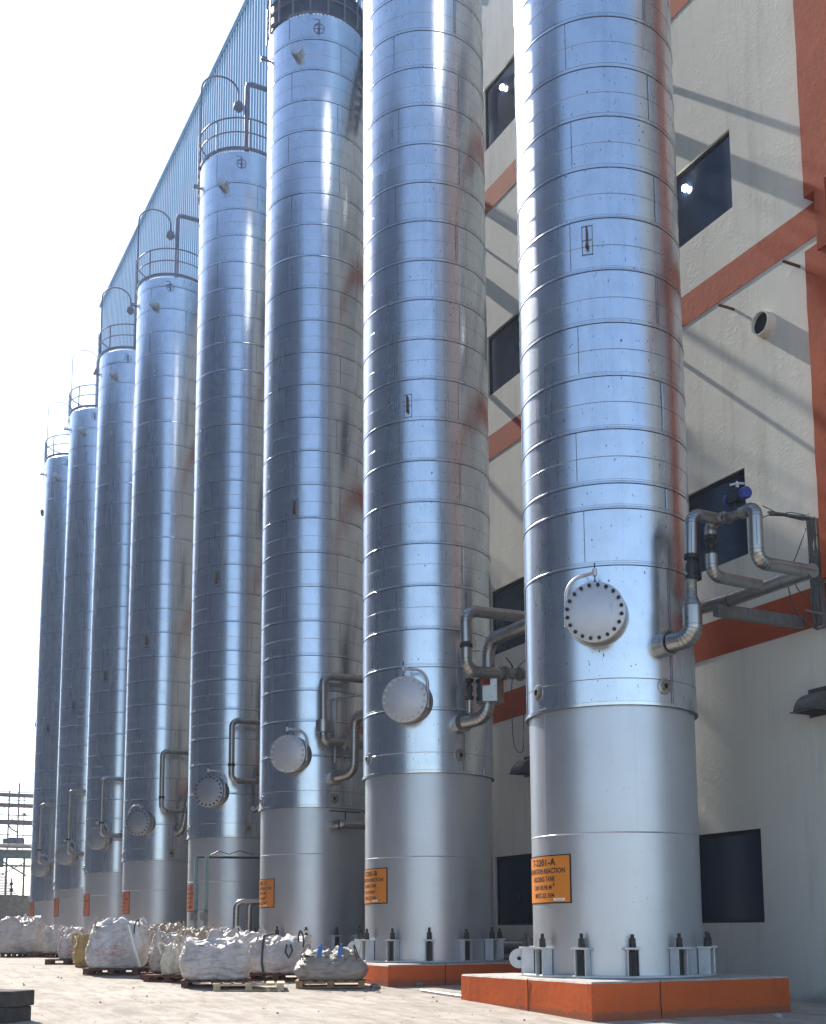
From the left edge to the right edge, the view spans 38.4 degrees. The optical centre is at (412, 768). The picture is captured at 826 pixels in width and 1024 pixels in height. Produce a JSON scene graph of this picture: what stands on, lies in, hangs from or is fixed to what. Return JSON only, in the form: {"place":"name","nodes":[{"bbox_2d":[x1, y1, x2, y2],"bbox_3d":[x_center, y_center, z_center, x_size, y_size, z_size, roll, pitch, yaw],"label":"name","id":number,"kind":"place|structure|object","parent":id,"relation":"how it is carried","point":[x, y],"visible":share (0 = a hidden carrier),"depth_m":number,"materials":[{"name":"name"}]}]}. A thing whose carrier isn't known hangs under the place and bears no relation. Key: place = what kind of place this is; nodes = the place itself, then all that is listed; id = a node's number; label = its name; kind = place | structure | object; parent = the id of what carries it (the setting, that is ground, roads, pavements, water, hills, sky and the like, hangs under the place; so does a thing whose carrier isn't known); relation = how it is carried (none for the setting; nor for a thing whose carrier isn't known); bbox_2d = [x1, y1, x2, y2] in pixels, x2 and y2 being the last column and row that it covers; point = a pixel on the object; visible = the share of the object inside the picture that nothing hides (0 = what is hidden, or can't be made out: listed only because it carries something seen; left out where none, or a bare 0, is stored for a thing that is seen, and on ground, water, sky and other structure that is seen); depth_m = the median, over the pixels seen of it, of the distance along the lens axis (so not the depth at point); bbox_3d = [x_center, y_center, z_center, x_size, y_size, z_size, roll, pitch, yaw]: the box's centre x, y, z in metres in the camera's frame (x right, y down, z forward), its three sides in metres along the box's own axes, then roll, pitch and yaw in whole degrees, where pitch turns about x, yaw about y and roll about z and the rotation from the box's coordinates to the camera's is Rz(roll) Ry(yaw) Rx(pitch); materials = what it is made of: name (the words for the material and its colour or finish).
{"place":"outdoors","nodes":[
{"label":"outdoors","id":0,"kind":"place"},
{"bbox_2d":[0,0,243,894],"label":"sky","id":1,"kind":"structure","parent":0,"point":[97,97],"materials":[{"name":"white"}]},
{"bbox_2d":[147,927,157,962],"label":"bulk bag","id":2,"kind":"object","parent":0,"point":[152,928],"visible":0.04,"depth_m":26.72,"materials":[{"name":"white fabric"}]},
{"bbox_2d":[11,965,525,1023],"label":"gravel","id":3,"kind":"structure","parent":0,"point":[262,1008],"depth_m":19.65,"materials":[{"name":"grey gravel"}]},
{"bbox_2d":[0,954,825,1023],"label":"ground","id":4,"kind":"structure","parent":0,"point":[72,1004],"depth_m":18.61,"materials":[{"name":"beige concrete"}]},
{"bbox_2d":[0,872,29,919],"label":"wall","id":5,"kind":"structure","parent":4,"relation":"on","point":[13,903],"depth_m":75.36,"materials":[{"name":"concrete"}]},
{"bbox_2d":[0,1006,30,1023],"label":"kerb block","id":6,"kind":"object","parent":4,"relation":"on","point":[14,1014],"depth_m":15.87,"materials":[{"name":"grey concrete"}]},
{"bbox_2d":[0,989,34,1006],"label":"kerb block","id":7,"kind":"object","parent":6,"relation":"on","point":[15,997],"depth_m":15.89,"materials":[{"name":"grey concrete"}]},
{"bbox_2d":[0,783,32,894],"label":"pipe rack","id":8,"kind":"object","parent":4,"relation":"on","point":[17,842],"visible":0.55,"depth_m":76.64,"materials":[{"name":"grey metal"}]},
{"bbox_2d":[0,952,42,956],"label":"pallet","id":9,"kind":"object","parent":4,"relation":"on","point":[13,954],"visible":0.59,"depth_m":38.45,"materials":[{"name":"red wood"}]},
{"bbox_2d":[0,914,43,952],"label":"bulk bag","id":10,"kind":"object","parent":9,"relation":"on","point":[18,934],"visible":0.87,"depth_m":37.95,"materials":[{"name":"white fabric"}]},
{"bbox_2d":[32,953,58,957],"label":"pallet","id":11,"kind":"object","parent":4,"relation":"on","point":[44,955],"visible":0.66,"depth_m":37.18,"materials":[{"name":"red wood"}]},
{"bbox_2d":[40,924,66,952],"bbox_3d":[-11.419,5.369,37.584,0.652,0.920,0.823,-1,-8,6],"label":"bulk bag","id":12,"kind":"object","parent":11,"relation":"on","point":[49,942],"visible":0.82,"depth_m":37.25,"materials":[{"name":"white fabric"}]},
{"bbox_2d":[28,434,68,926],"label":"storage tank","id":13,"kind":"object","parent":4,"relation":"on","point":[46,724],"visible":0.41,"depth_m":61.80,"materials":[{"name":"metal"}]},
{"bbox_2d":[37,803,55,864],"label":"lagged pipework","id":14,"kind":"object","parent":13,"relation":"attached to","point":[41,806],"visible":0.66,"depth_m":59.53,"materials":[{"name":"metal"}]},
{"bbox_2d":[46,402,71,460],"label":"gooseneck lamp","id":15,"kind":"object","parent":13,"relation":"on","point":[47,425],"visible":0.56,"depth_m":64.66,"materials":[{"name":"metal"}]},
{"bbox_2d":[45,958,73,964],"bbox_3d":[-8.604,4.803,29.592,1.012,0.132,0.800,1,-8,-7],"label":"pallet","id":16,"kind":"object","parent":4,"relation":"on","point":[53,960],"visible":0.62,"depth_m":29.20,"materials":[{"name":"red wood"}]},
{"bbox_2d":[57,929,81,958],"bbox_3d":[-8.602,4.367,29.648,0.550,0.746,0.673,0,-8,-6],"label":"bulk bag","id":17,"kind":"object","parent":16,"relation":"on","point":[65,948],"visible":0.68,"depth_m":29.36,"materials":[{"name":"white fabric"}]},
{"bbox_2d":[61,926,84,934],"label":"bulk bag","id":18,"kind":"object","parent":4,"relation":"on","point":[70,929],"visible":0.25,"depth_m":41.44,"materials":[{"name":"white fabric"}]},
{"bbox_2d":[53,384,98,927],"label":"storage tank","id":19,"kind":"object","parent":4,"relation":"on","point":[68,885],"visible":0.49,"depth_m":55.99,"materials":[{"name":"metal"}]},
{"bbox_2d":[66,789,85,854],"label":"lagged pipework","id":20,"kind":"object","parent":19,"relation":"attached to","point":[68,839],"visible":0.62,"depth_m":53.85,"materials":[{"name":"metal"}]},
{"bbox_2d":[71,350,98,403],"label":"gooseneck lamp","id":21,"kind":"object","parent":19,"relation":"on","point":[72,369],"visible":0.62,"depth_m":58.97,"materials":[{"name":"metal"}]},
{"bbox_2d":[72,932,89,966],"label":"bulk bag","id":22,"kind":"object","parent":4,"relation":"on","point":[79,948],"visible":0.69,"depth_m":27.18,"materials":[{"name":"yellow fabric"}]},
{"bbox_2d":[83,323,136,934],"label":"storage tank","id":23,"kind":"object","parent":4,"relation":"on","point":[103,875],"visible":0.59,"depth_m":50.22,"materials":[{"name":"metal"}]},
{"bbox_2d":[99,776,123,837],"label":"lagged pipework","id":24,"kind":"object","parent":23,"relation":"attached to","point":[101,814],"visible":0.76,"depth_m":48.13,"materials":[{"name":"metal"}]},
{"bbox_2d":[100,287,133,352],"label":"gooseneck lamp","id":25,"kind":"object","parent":23,"relation":"on","point":[130,310],"visible":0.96,"depth_m":53.22,"materials":[{"name":"metal"}]},
{"bbox_2d":[134,300,136,349],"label":"vent pipe","id":26,"kind":"object","parent":23,"relation":"attached to","point":[135,319],"visible":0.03,"depth_m":53.18,"materials":[{"name":"metal"}]},
{"bbox_2d":[82,966,149,974],"bbox_3d":[-6.291,4.283,25.186,1.168,0.132,1.100,0,-8,0],"label":"pallet","id":27,"kind":"object","parent":4,"relation":"on","point":[110,971],"visible":0.81,"depth_m":24.65,"materials":[{"name":"red wood"}]},
{"bbox_2d":[85,917,149,967],"bbox_3d":[-6.288,3.686,25.260,1.266,1.071,1.231,0,-8,-3],"label":"bulk bag","id":28,"kind":"object","parent":27,"relation":"on","point":[121,942],"visible":0.99,"depth_m":24.74,"materials":[{"name":"white fabric"}]},
{"bbox_2d":[140,971,163,978],"bbox_3d":[-5.015,4.179,24.058,1.012,0.132,0.800,2,-8,-14],"label":"pallet","id":29,"kind":"object","parent":4,"relation":"on","point":[142,973],"visible":0.32,"depth_m":23.65,"materials":[{"name":"red wood"}]},
{"bbox_2d":[148,926,185,971],"bbox_3d":[-5.016,3.661,24.128,0.744,0.914,0.898,2,-8,-14],"label":"bulk bag","id":30,"kind":"object","parent":29,"relation":"on","point":[155,956],"visible":0.62,"depth_m":23.82,"materials":[{"name":"white fabric"}]},
{"bbox_2d":[144,923,160,929],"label":"bulk bag","id":31,"kind":"object","parent":4,"relation":"on","point":[155,926],"visible":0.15,"depth_m":32.89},
{"bbox_2d":[121,248,198,928],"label":"storage tank","id":32,"kind":"object","parent":4,"relation":"on","point":[154,855],"visible":0.77,"depth_m":44.51,"materials":[{"name":"metal"}]},
{"bbox_2d":[137,209,174,284],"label":"gooseneck lamp","id":33,"kind":"object","parent":32,"relation":"on","point":[170,235],"visible":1,"depth_m":47.46,"materials":[{"name":"metal"}]},
{"bbox_2d":[158,749,188,835],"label":"lagged pipework","id":34,"kind":"object","parent":32,"relation":"attached to","point":[180,831],"visible":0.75,"depth_m":42.83,"materials":[{"name":"metal"}]},
{"bbox_2d":[174,214,199,277],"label":"vent pipe","id":35,"kind":"object","parent":32,"relation":"attached to","point":[183,216],"visible":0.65,"depth_m":47.56,"materials":[{"name":"metal"}]},
{"bbox_2d":[143,974,183,981],"bbox_3d":[-4.670,4.111,23.360,1.011,0.132,0.800,-2,-8,15],"label":"pallet","id":36,"kind":"object","parent":4,"relation":"on","point":[155,978],"visible":0.38,"depth_m":23.07,"materials":[{"name":"red wood"}]},
{"bbox_2d":[157,937,184,978],"bbox_3d":[-4.685,3.726,23.412,0.525,0.794,0.622,-3,-8,17],"label":"bulk bag","id":37,"kind":"object","parent":36,"relation":"on","point":[169,963],"visible":0.68,"depth_m":23.16,"materials":[{"name":"white fabric"}]},
{"bbox_2d":[157,920,184,932],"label":"bulk bag","id":38,"kind":"object","parent":4,"relation":"on","point":[167,927],"visible":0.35,"depth_m":30.77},
{"bbox_2d":[179,924,214,940],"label":"bulk bag","id":39,"kind":"object","parent":4,"relation":"on","point":[200,932],"visible":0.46,"depth_m":28.88,"materials":[{"name":"beige fabric"}]},
{"bbox_2d":[180,978,250,987],"bbox_3d":[-3.688,4.002,22.216,1.242,0.132,0.950,0,-8,-5],"label":"pallet","id":40,"kind":"object","parent":4,"relation":"on","point":[186,983],"visible":0.57,"depth_m":21.76,"materials":[{"name":"red wood"}]},
{"bbox_2d":[179,934,252,979],"bbox_3d":[-3.697,3.525,22.276,1.343,0.829,1.045,0,-8,-3],"label":"bulk bag","id":41,"kind":"object","parent":40,"relation":"on","point":[228,958],"visible":1,"depth_m":21.84,"materials":[{"name":"white fabric"}]},
{"bbox_2d":[206,926,240,939],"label":"bulk bag","id":42,"kind":"object","parent":4,"relation":"on","point":[217,933],"visible":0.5,"depth_m":28.18,"materials":[{"name":"white fabric"}]},
{"bbox_2d":[188,850,259,928],"bbox_3d":[-4.212,3.889,34.011,4.301,3.084,1.244,3,-8,-23],"label":"instrument stand","id":43,"kind":"object","parent":4,"relation":"on","point":[203,915],"visible":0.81,"depth_m":33.60,"materials":[{"name":"metal"}]},
{"bbox_2d":[186,117,266,931],"bbox_3d":[-5.715,-7.854,38.318,3.210,27.090,3.175,4,-9,-27],"label":"storage tank","id":44,"kind":"object","parent":4,"relation":"on","point":[225,679],"visible":0.73,"depth_m":37.09,"materials":[{"name":"metal"}]},
{"bbox_2d":[200,75,243,163],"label":"gooseneck lamp","id":45,"kind":"object","parent":44,"relation":"on","point":[238,107],"visible":1,"depth_m":40.07,"materials":[{"name":"metal"}]},
{"bbox_2d":[228,718,259,812],"bbox_3d":[-4.156,-0.044,36.163,3.310,2.777,0.838,4,-9,-27],"label":"lagged pipework","id":46,"kind":"object","parent":44,"relation":"attached to","point":[231,766],"visible":0.52,"depth_m":35.25,"materials":[{"name":"metal"}]},
{"bbox_2d":[244,82,267,151],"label":"vent pipe","id":47,"kind":"object","parent":44,"relation":"attached to","point":[248,85],"visible":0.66,"depth_m":40.13,"materials":[{"name":"metal"}]},
{"bbox_2d":[233,898,258,931],"bbox_3d":[-4.357,4.405,32.263,1.126,1.798,0.179,2,-8,-16],"label":"elbow pipe","id":48,"kind":"object","parent":4,"relation":"on","point":[240,902],"visible":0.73,"depth_m":32.17,"materials":[{"name":"metal"}]},
{"bbox_2d":[212,981,284,990],"bbox_3d":[-2.990,3.959,21.629,1.289,0.132,0.950,1,-8,-7],"label":"pallet","id":49,"kind":"object","parent":4,"relation":"on","point":[248,985],"visible":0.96,"depth_m":21.22,"materials":[{"name":"brown wood"}]},
{"bbox_2d":[231,927,268,940],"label":"bulk bag","id":50,"kind":"object","parent":4,"relation":"on","point":[247,934],"visible":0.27,"depth_m":27.30,"materials":[{"name":"white fabric"}]},
{"bbox_2d":[245,904,258,931],"bbox_3d":[-4.030,4.424,32.429,1.126,1.800,0.179,2,-8,-16],"label":"elbow pipe","id":51,"kind":"object","parent":4,"relation":"on","point":[248,927],"visible":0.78,"depth_m":32.29,"materials":[{"name":"metal"}]},
{"bbox_2d":[247,973,297,979],"bbox_3d":[-2.721,4.209,24.116,1.263,0.132,1.000,-1,-8,2],"label":"pallet","id":52,"kind":"object","parent":4,"relation":"on","point":[276,976],"visible":0.49,"depth_m":23.65,"materials":[{"name":"red wood"}]},
{"bbox_2d":[246,930,311,972],"bbox_3d":[-2.724,3.718,24.158,1.351,0.853,1.153,-1,-8,3],"label":"bulk bag","id":53,"kind":"object","parent":52,"relation":"on","point":[271,953],"visible":0.75,"depth_m":23.70,"materials":[{"name":"white fabric"}]},
{"bbox_2d":[253,0,364,950],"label":"storage tank","id":54,"kind":"object","parent":4,"relation":"on","point":[311,872],"visible":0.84,"depth_m":31.36,"materials":[{"name":"metal"}]},
{"bbox_2d":[316,673,364,829],"bbox_3d":[-1.101,-0.505,29.618,2.586,3.980,3.629,-2,-8,14],"label":"lagged pipework","id":55,"kind":"object","parent":54,"relation":"attached to","point":[352,741],"visible":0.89,"depth_m":29.72,"materials":[{"name":"metal"}]},
{"bbox_2d":[295,978,365,987],"bbox_3d":[-1.549,4.038,22.353,1.308,0.132,1.000,0,-8,-3],"label":"pallet","id":56,"kind":"object","parent":4,"relation":"on","point":[329,984],"visible":0.8,"depth_m":21.88,"materials":[{"name":"brown wood"}]},
{"bbox_2d":[294,943,368,980],"bbox_3d":[-1.554,3.633,22.403,1.423,0.685,1.108,0,-8,0],"label":"bulk bag","id":57,"kind":"object","parent":56,"relation":"on","point":[337,963],"visible":1,"depth_m":21.94,"materials":[{"name":"white fabric"}]},
{"bbox_2d":[369,983,380,988],"bbox_3d":[-0.709,4.059,22.121,0.204,0.118,0.212,4,-9,-27],"label":"stone","id":58,"kind":"object","parent":4,"relation":"on","point":[374,986],"visible":0.88,"depth_m":22.05,"materials":[{"name":"stone"}]},
{"bbox_2d":[414,982,422,986],"bbox_3d":[0.112,4.129,22.661,0.177,0.110,0.177,0,-8,-3],"label":"stone","id":59,"kind":"object","parent":4,"relation":"on","point":[418,984],"visible":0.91,"depth_m":22.61,"materials":[{"name":"stone"}]},
{"bbox_2d":[420,989,460,996],"bbox_3d":[0.743,3.898,20.395,0.044,0.123,2.317,4,-9,-31],"label":"metal pipe","id":60,"kind":"object","parent":4,"relation":"on","point":[441,993],"visible":0.66,"depth_m":20.78,"materials":[{"name":"metal"}]},
{"bbox_2d":[364,960,520,986],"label":"concrete plinth","id":61,"kind":"structure","parent":4,"relation":"on","point":[404,974],"depth_m":22.96,"materials":[{"name":"orange paint"}]},
{"bbox_2d":[347,0,504,962],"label":"storage tank","id":62,"kind":"object","parent":61,"relation":"on","point":[428,778],"visible":0.94,"depth_m":25.25,"materials":[{"name":"metal"}]},
{"bbox_2d":[450,605,525,733],"bbox_3d":[2.427,-2.172,23.225,2.973,2.528,3.378,1,-8,-8],"label":"lagged pipework","id":63,"kind":"object","parent":62,"relation":"attached to","point":[489,676],"visible":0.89,"depth_m":23.99,"materials":[{"name":"metal"}]},
{"bbox_2d":[95,0,825,1002],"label":"factory building","id":64,"kind":"structure","parent":4,"relation":"on","point":[749,88],"depth_m":22.83,"materials":[{"name":"beige paint"}]},
{"bbox_2d":[485,57,514,149],"bbox_3d":[2.646,-17.936,31.359,0.050,1.850,2.750,4,-9,-27],"label":"window","id":65,"kind":"structure","parent":64,"relation":"in","point":[499,104],"depth_m":31.94,"materials":[{"name":"black glass"}]},
{"bbox_2d":[489,313,519,394],"bbox_3d":[2.686,-10.860,30.401,0.050,1.670,2.750,4,-9,-27],"label":"window","id":66,"kind":"structure","parent":64,"relation":"in","point":[504,348],"depth_m":30.97,"materials":[{"name":"black glass"}]},
{"bbox_2d":[493,577,524,654],"bbox_3d":[2.726,-3.909,29.460,0.050,1.700,2.750,4,-9,-27],"label":"window","id":67,"kind":"structure","parent":64,"relation":"in","point":[511,597],"depth_m":30.01,"materials":[{"name":"black glass"}]},
{"bbox_2d":[497,853,532,924],"bbox_3d":[2.764,2.899,28.538,0.050,1.700,2.750,4,-9,-27],"label":"window","id":68,"kind":"structure","parent":64,"relation":"in","point":[514,878],"depth_m":29.05,"materials":[{"name":"black glass"}]},
{"bbox_2d":[511,659,525,752],"bbox_3d":[2.621,-1.536,28.984,0.021,2.316,0.808,4,-9,-27],"label":"loose cable","id":69,"kind":"object","parent":64,"relation":"hanging from","point":[512,714],"visible":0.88,"depth_m":29.09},
{"bbox_2d":[508,756,529,777],"bbox_3d":[2.631,-0.090,28.455,0.500,0.500,0.600,4,-9,-27],"label":"extractor cowl","id":70,"kind":"object","parent":64,"relation":"attached to","point":[521,767],"visible":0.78,"depth_m":28.32,"materials":[{"name":"grey metal"}]},
{"bbox_2d":[523,730,528,743],"bbox_3d":[2.721,-0.770,28.471,0.100,0.340,0.100,4,-9,-27],"label":"junction box","id":71,"kind":"object","parent":64,"relation":"attached to","point":[525,736],"visible":0.93,"depth_m":28.43,"materials":[{"name":"metal"}]},
{"bbox_2d":[682,184,687,191],"bbox_3d":[5.642,-12.050,24.593,0.140,0.135,0.086,-7,-10,41],"label":"ceiling lamp","id":72,"kind":"object","parent":64,"relation":"attached to","point":[685,188],"visible":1,"depth_m":24.57,"materials":[{"name":"white"}]},
{"bbox_2d":[676,132,732,247],"bbox_3d":[5.696,-11.665,24.582,0.050,1.670,2.750,4,-9,-27],"label":"window","id":73,"kind":"structure","parent":64,"relation":"in","point":[708,196],"depth_m":24.11,"materials":[{"name":"black glass"}]},
{"bbox_2d":[689,469,747,571],"bbox_3d":[5.735,-4.714,23.641,0.050,1.700,2.750,4,-9,-27],"label":"window","id":74,"kind":"structure","parent":64,"relation":"in","point":[710,498],"depth_m":23.07,"materials":[{"name":"black glass"}]},
{"bbox_2d":[717,303,734,310],"bbox_3d":[6.063,-8.936,22.936,0.420,0.056,0.056,4,-9,-27],"label":"rod stub","id":75,"kind":"object","parent":64,"relation":"attached to","point":[725,307],"visible":1,"depth_m":22.91,"materials":[{"name":"metal"}]},
{"bbox_2d":[699,829,764,922],"bbox_3d":[5.774,2.094,22.720,0.050,1.700,2.750,4,-9,-27],"label":"window","id":76,"kind":"structure","parent":64,"relation":"in","point":[731,874],"depth_m":22.28,"materials":[{"name":"black glass"}]},
{"bbox_2d":[751,310,775,338],"bbox_3d":[6.544,-8.311,22.145,0.210,0.500,0.500,4,-9,-27],"label":"wall sleeve","id":77,"kind":"object","parent":64,"relation":"attached to","point":[763,323],"depth_m":22.10,"materials":[{"name":"beige paint"}]},
{"bbox_2d":[782,260,800,267],"bbox_3d":[6.845,-9.126,21.422,0.420,0.056,0.056,4,-9,-27],"label":"rod stub","id":78,"kind":"object","parent":64,"relation":"attached to","point":[791,263],"visible":1,"depth_m":21.39,"materials":[{"name":"metal"}]},
{"bbox_2d":[767,511,825,629],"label":"cable tray","id":79,"kind":"object","parent":64,"relation":"attached to","point":[817,586],"visible":0.88,"depth_m":20.54,"materials":[{"name":"grey metal"}]},
{"bbox_2d":[762,506,804,515],"bbox_3d":[5.947,-4.287,19.650,0.488,0.924,3.084,-5,-9,31],"label":"loose cable","id":80,"kind":"object","parent":79,"relation":"attached to","point":[786,512],"visible":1,"depth_m":20.86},
{"bbox_2d":[763,513,808,517],"bbox_3d":[5.953,-4.187,19.639,0.526,1.073,3.032,-5,-9,33],"label":"loose cable","id":81,"kind":"object","parent":79,"relation":"hanging from","point":[780,513],"visible":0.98,"depth_m":20.74,"materials":[{"name":"black rubber"}]},
{"bbox_2d":[788,587,810,624],"bbox_3d":[6.390,-2.821,19.987,0.301,0.491,1.890,-5,-9,29],"label":"loose cable","id":82,"kind":"object","parent":79,"relation":"attached to","point":[795,607],"visible":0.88,"depth_m":20.69,"materials":[{"name":"black rubber"}]},
{"bbox_2d":[793,528,805,561],"bbox_3d":[6.396,-3.638,19.637,0.124,1.434,2.257,-4,-8,22],"label":"loose cable","id":83,"kind":"object","parent":79,"relation":"hanging from","point":[799,545],"visible":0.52,"depth_m":20.22,"materials":[{"name":"black rubber"}]},
{"bbox_2d":[790,686,825,717],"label":"extractor cowl","id":84,"kind":"object","parent":64,"relation":"attached to","point":[812,703],"visible":1,"depth_m":20.23,"materials":[{"name":"grey metal"}]},
{"bbox_2d":[805,609,825,615],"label":"rod stub","id":85,"kind":"object","parent":64,"relation":"attached to","point":[815,612],"visible":1,"depth_m":20.26,"materials":[{"name":"grey metal"}]},
{"bbox_2d":[503,940,530,959],"bbox_3d":[2.400,4.346,27.815,0.330,0.677,7.802,4,-9,-27],"label":"floor pipe","id":86,"kind":"object","parent":4,"relation":"on","point":[510,946],"visible":0.13,"depth_m":27.74,"materials":[{"name":"metal"}]},
{"bbox_2d":[461,973,790,1021],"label":"concrete plinth","id":87,"kind":"structure","parent":4,"relation":"on","point":[604,1000],"depth_m":17.66,"materials":[{"name":"orange paint"}]},
{"bbox_2d":[509,0,716,978],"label":"storage tank","id":88,"kind":"object","parent":87,"relation":"on","point":[612,713],"visible":0.99,"depth_m":19.17,"materials":[{"name":"metal"}]},
{"bbox_2d":[651,481,818,657],"bbox_3d":[4.313,-2.680,21.799,3.820,2.686,7.868,4,-9,-27],"label":"lagged pipework","id":89,"kind":"object","parent":88,"relation":"attached to","point":[667,643],"visible":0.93,"depth_m":18.49,"materials":[{"name":"metal"}]},
{"bbox_2d":[772,1013,782,1017],"bbox_3d":[5.344,3.618,17.355,0.150,0.092,0.140,4,-9,-27],"label":"stone","id":90,"kind":"object","parent":4,"relation":"on","point":[777,1015],"visible":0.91,"depth_m":17.31,"materials":[{"name":"grey stone"}]}
]}

